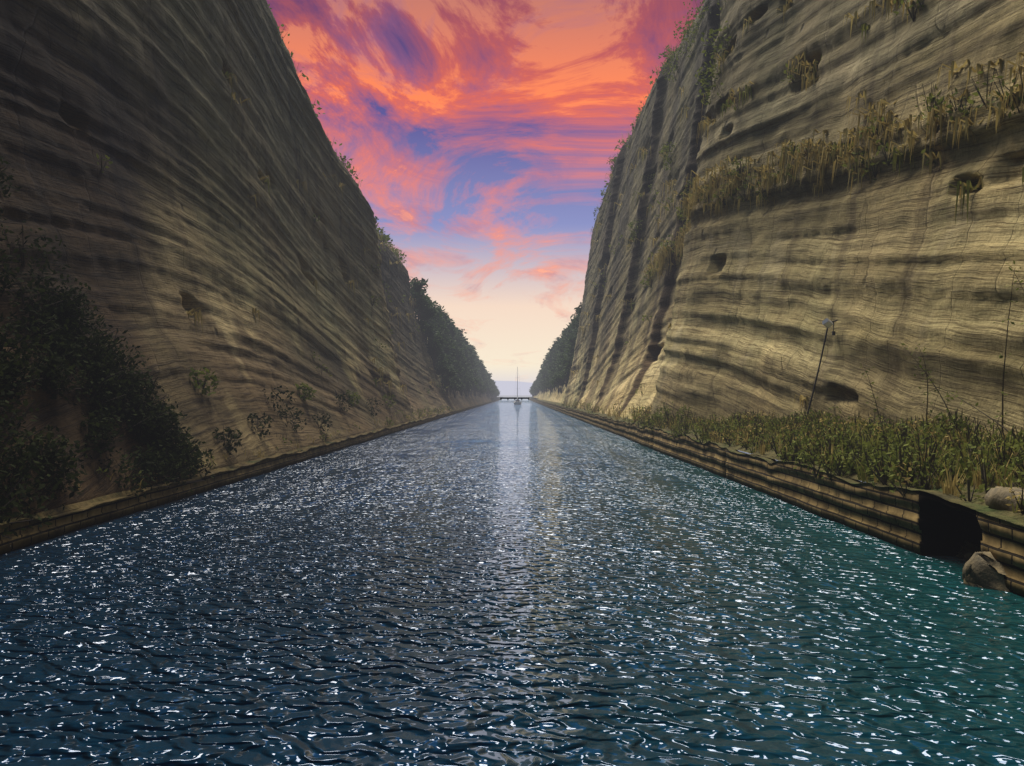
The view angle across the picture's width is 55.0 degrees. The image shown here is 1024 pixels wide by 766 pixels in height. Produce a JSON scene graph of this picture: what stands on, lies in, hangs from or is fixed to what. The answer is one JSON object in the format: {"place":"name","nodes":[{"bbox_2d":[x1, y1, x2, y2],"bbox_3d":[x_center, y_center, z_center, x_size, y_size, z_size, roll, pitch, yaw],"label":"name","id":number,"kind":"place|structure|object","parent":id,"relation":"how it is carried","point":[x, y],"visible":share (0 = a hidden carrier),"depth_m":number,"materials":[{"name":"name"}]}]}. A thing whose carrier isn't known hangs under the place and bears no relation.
{"place":"outdoors","nodes":[
{"label":"outdoors","id":0,"kind":"place"},
{"bbox_2d":[1,404,452,509],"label":"plants","id":1,"kind":"object","parent":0,"point":[388,422],"visible":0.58,"depth_m":70.97,"materials":[{"name":"green plant"}]},
{"bbox_2d":[0,0,493,518],"bbox_3d":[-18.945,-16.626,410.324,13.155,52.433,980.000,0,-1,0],"label":"cliff","id":2,"kind":"structure","parent":0,"point":[162,224],"depth_m":60.99,"materials":[{"name":"beige stone"}]},
{"bbox_2d":[0,156,499,538],"bbox_3d":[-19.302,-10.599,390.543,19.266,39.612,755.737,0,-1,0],"label":"pine trees","id":3,"kind":"object","parent":2,"relation":"on","point":[453,354],"visible":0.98,"depth_m":37.55,"materials":[{"name":"green plant"}]},
{"bbox_2d":[267,0,702,382],"label":"sky","id":4,"kind":"structure","parent":0,"point":[481,136],"materials":[{"name":"multicoloured"}]},
{"bbox_2d":[0,395,1023,765],"bbox_3d":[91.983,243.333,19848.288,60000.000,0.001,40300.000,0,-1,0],"label":"water surface","id":5,"kind":"object","parent":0,"point":[510,583],"visible":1,"depth_m":18.34,"materials":[{"name":"blue liquid"}]},
{"bbox_2d":[0,399,499,554],"bbox_3d":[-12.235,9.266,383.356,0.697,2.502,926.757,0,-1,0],"label":"quay wall","id":6,"kind":"structure","parent":5,"relation":"on","point":[91,514],"depth_m":38.12,"materials":[{"name":"black stone"}]},
{"bbox_2d":[20,403,482,517],"bbox_3d":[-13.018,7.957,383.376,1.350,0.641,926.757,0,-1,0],"label":"ledge","id":7,"kind":"object","parent":6,"relation":"on","point":[69,507],"visible":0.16,"depth_m":35.10,"materials":[{"name":"soil"}]},
{"bbox_2d":[500,397,528,399],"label":"bridge","id":8,"kind":"structure","parent":5,"relation":"on","point":[508,398],"depth_m":848.41,"materials":[{"name":"black metal"}]},
{"bbox_2d":[514,367,521,404],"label":"sailing yacht","id":9,"kind":"object","parent":5,"relation":"on","point":[517,402],"visible":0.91,"depth_m":442.34,"materials":[{"name":"white"}]},
{"bbox_2d":[529,398,1023,596],"bbox_3d":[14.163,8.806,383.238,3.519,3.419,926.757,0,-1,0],"label":"quay wall","id":10,"kind":"structure","parent":5,"relation":"on","point":[919,521],"depth_m":30.45,"materials":[{"name":"black stone"}]},
{"bbox_2d":[536,399,1023,520],"bbox_3d":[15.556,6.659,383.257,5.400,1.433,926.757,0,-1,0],"label":"ledge","id":11,"kind":"object","parent":10,"relation":"on","point":[771,454],"visible":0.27,"depth_m":29.75,"materials":[{"name":"soil"}]},
{"bbox_2d":[561,260,1023,512],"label":"ledge plants","id":12,"kind":"object","parent":10,"relation":"on","point":[828,444],"visible":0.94,"depth_m":33.47,"materials":[{"name":"green plant"}]},
{"bbox_2d":[955,486,1023,591],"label":"boulders","id":13,"kind":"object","parent":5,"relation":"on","point":[986,570],"depth_m":22.23,"materials":[{"name":"grey stone"}]},
{"bbox_2d":[494,380,532,394],"bbox_3d":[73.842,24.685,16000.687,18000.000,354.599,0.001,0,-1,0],"label":"distant mountains","id":14,"kind":"structure","parent":0,"point":[507,388],"depth_m":16000.20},
{"bbox_2d":[492,397,535,400],"bbox_3d":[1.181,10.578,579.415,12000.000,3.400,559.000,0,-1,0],"label":"abutment","id":15,"kind":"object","parent":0,"point":[495,398],"depth_m":691.20,"materials":[{"name":"grey concrete"}]},
{"bbox_2d":[529,135,630,396],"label":"pine trees","id":16,"kind":"object","parent":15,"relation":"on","point":[555,367],"visible":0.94,"depth_m":327.61,"materials":[{"name":"green plant"}]},
{"bbox_2d":[96,0,1023,454],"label":"cliff plants","id":17,"kind":"object","parent":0,"point":[842,154],"visible":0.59,"depth_m":62.05,"materials":[{"name":"green plant"}]},
{"bbox_2d":[534,0,1023,441],"bbox_3d":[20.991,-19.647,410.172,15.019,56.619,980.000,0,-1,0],"label":"cliff","id":18,"kind":"structure","parent":0,"point":[745,301],"depth_m":55.78,"materials":[{"name":"beige stone"}]},
{"bbox_2d":[806,318,837,414],"bbox_3d":[15.392,-0.766,48.363,1.193,4.716,2.276,0,-1,0],"label":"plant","id":19,"kind":"object","parent":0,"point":[827,322],"visible":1,"depth_m":49.39,"materials":[{"name":"grey"}]}
]}

